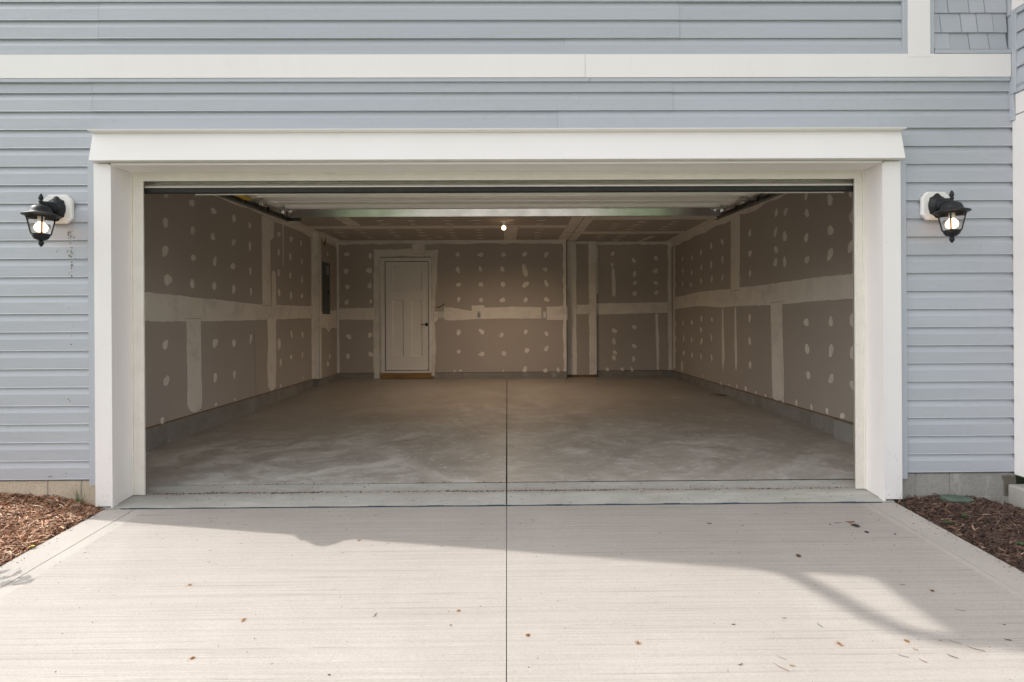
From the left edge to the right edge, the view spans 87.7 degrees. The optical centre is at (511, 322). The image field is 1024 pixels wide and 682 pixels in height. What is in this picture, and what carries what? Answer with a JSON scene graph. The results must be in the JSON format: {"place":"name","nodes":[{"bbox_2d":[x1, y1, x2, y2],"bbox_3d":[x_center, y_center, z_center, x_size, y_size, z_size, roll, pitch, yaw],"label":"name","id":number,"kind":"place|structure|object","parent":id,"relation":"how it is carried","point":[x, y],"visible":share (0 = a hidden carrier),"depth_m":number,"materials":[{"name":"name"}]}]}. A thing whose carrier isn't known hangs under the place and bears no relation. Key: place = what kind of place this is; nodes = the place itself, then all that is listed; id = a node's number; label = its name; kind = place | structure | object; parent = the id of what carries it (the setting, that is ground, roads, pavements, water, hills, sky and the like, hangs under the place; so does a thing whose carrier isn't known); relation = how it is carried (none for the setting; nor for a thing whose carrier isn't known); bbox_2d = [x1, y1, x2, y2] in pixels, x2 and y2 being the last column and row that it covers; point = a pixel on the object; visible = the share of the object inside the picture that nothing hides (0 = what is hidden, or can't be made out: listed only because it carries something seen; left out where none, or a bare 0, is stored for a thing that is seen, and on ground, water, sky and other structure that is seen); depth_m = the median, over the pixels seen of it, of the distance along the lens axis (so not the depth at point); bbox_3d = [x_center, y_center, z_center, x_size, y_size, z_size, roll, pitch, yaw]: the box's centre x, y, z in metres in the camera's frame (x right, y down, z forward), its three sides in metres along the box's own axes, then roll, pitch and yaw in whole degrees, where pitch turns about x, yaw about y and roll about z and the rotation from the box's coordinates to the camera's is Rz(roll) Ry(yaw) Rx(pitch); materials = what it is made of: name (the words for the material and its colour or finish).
{"place":"outdoors","nodes":[
{"label":"outdoors","id":0,"kind":"place"},
{"bbox_2d":[0,492,104,565],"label":"mulch bed","id":1,"kind":"object","parent":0,"point":[27,521],"visible":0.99,"depth_m":3.24,"materials":[{"name":"brown wood"}]},
{"bbox_2d":[70,486,86,503],"bbox_3d":[-2.817,1.117,3.439,0.104,0.129,0.062,0,0,-1],"label":"grass tuft","id":2,"kind":"object","parent":1,"relation":"on","point":[77,497],"visible":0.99,"depth_m":3.45,"materials":[{"name":"green plant"}]},
{"bbox_2d":[103,479,894,509],"bbox_3d":[-0.076,1.253,3.658,5.160,0.204,0.390,0,0,-1],"label":"threshold apron","id":3,"kind":"object","parent":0,"point":[372,495],"visible":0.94,"depth_m":3.63,"materials":[{"name":"concrete"}]},
{"bbox_2d":[146,376,853,485],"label":"garage floor","id":4,"kind":"structure","parent":0,"point":[506,430],"depth_m":5.23,"materials":[{"name":"concrete"}]},
{"bbox_2d":[0,0,1023,508],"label":"house","id":5,"kind":"structure","parent":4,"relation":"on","point":[720,196],"depth_m":3.53,"materials":[{"name":"blue plastic"}]},
{"bbox_2d":[20,193,73,246],"bbox_3d":[-2.943,-0.649,3.355,0.193,0.354,0.238,0,0,-1],"label":"wall lantern","id":6,"kind":"object","parent":5,"relation":"attached to","point":[46,215],"depth_m":3.33,"materials":[{"name":"plastic"}]},
{"bbox_2d":[322,261,329,313],"bbox_3d":[-3.280,-0.602,9.432,0.023,0.912,0.384,0,0,-1],"label":"electrical panel","id":7,"kind":"object","parent":5,"relation":"attached to","point":[325,288],"visible":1,"depth_m":9.38,"materials":[{"name":"grey metal"}]},
{"bbox_2d":[324,265,329,310],"bbox_3d":[-3.277,-0.607,9.432,0.005,0.802,0.284,0,0,-1],"label":"panel door","id":8,"kind":"structure","parent":7,"relation":"in","point":[326,277],"depth_m":9.41,"materials":[{"name":"grey metal"}]},
{"bbox_2d":[385,262,428,369],"bbox_3d":[-1.977,-0.120,10.042,0.801,2.037,0.102,0,0,-1],"label":"interior door","id":9,"kind":"structure","parent":5,"relation":"in","point":[407,326],"depth_m":10.05,"materials":[{"name":"white paint"}]},
{"bbox_2d":[438,312,443,317],"bbox_3d":[-1.341,-0.143,10.037,0.116,0.120,0.008,0,0,-1],"label":"blank plate","id":10,"kind":"object","parent":5,"relation":"attached to","point":[440,314],"visible":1,"depth_m":10.03,"materials":[{"name":"white plastic"}]},
{"bbox_2d":[144,179,853,217],"bbox_3d":[-0.085,-1.096,4.781,5.064,0.391,2.195,0,0,-1],"label":"garage door","id":11,"kind":"structure","parent":5,"relation":"in","point":[580,197],"depth_m":5.15,"materials":[{"name":"metal"}]},
{"bbox_2d":[500,220,507,229],"bbox_3d":[-0.126,-1.485,8.173,0.116,0.141,0.116,0,0,-1],"label":"ceiling bulb holder","id":12,"kind":"object","parent":5,"relation":"attached to","point":[503,224],"visible":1,"depth_m":8.15,"materials":[{"name":"plastic"}]},
{"bbox_2d":[920,190,971,242],"bbox_3d":[2.791,-0.681,3.408,0.193,0.354,0.238,0,0,-1],"label":"wall lantern","id":13,"kind":"object","parent":5,"relation":"attached to","point":[946,211],"depth_m":3.38,"materials":[{"name":"black metal"}]},
{"bbox_2d":[1008,484,1023,508],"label":"concrete stoop","id":14,"kind":"object","parent":5,"relation":"attached to","point":[1015,494],"visible":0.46,"depth_m":3.48,"materials":[{"name":"white concrete"}]},
{"bbox_2d":[0,501,1023,681],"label":"driveway","id":15,"kind":"structure","parent":0,"point":[472,571],"depth_m":2.43,"materials":[{"name":"concrete"}]},
{"bbox_2d":[1,448,1021,681],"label":"leaf litter","id":16,"kind":"object","parent":15,"relation":"on","point":[473,500],"visible":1,"depth_m":3.67,"materials":[{"name":"brown plant"}]},
{"bbox_2d":[362,471,1023,483],"bbox_3d":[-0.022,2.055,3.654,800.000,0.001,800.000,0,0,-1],"label":"ground","id":17,"kind":"structure","parent":0,"point":[1019,479],"depth_m":6.88,"materials":[{"name":"grey concrete"}]},
{"bbox_2d":[894,493,1023,572],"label":"mulch bed","id":18,"kind":"object","parent":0,"point":[994,528],"visible":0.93,"depth_m":3.13,"materials":[{"name":"brown wood"}]},
{"bbox_2d":[939,494,973,502],"bbox_3d":[2.882,1.149,3.456,0.204,0.050,0.124,0,0,-1],"label":"valve lid","id":19,"kind":"object","parent":18,"relation":"on","point":[950,498],"visible":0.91,"depth_m":3.42,"materials":[{"name":"green plastic"}]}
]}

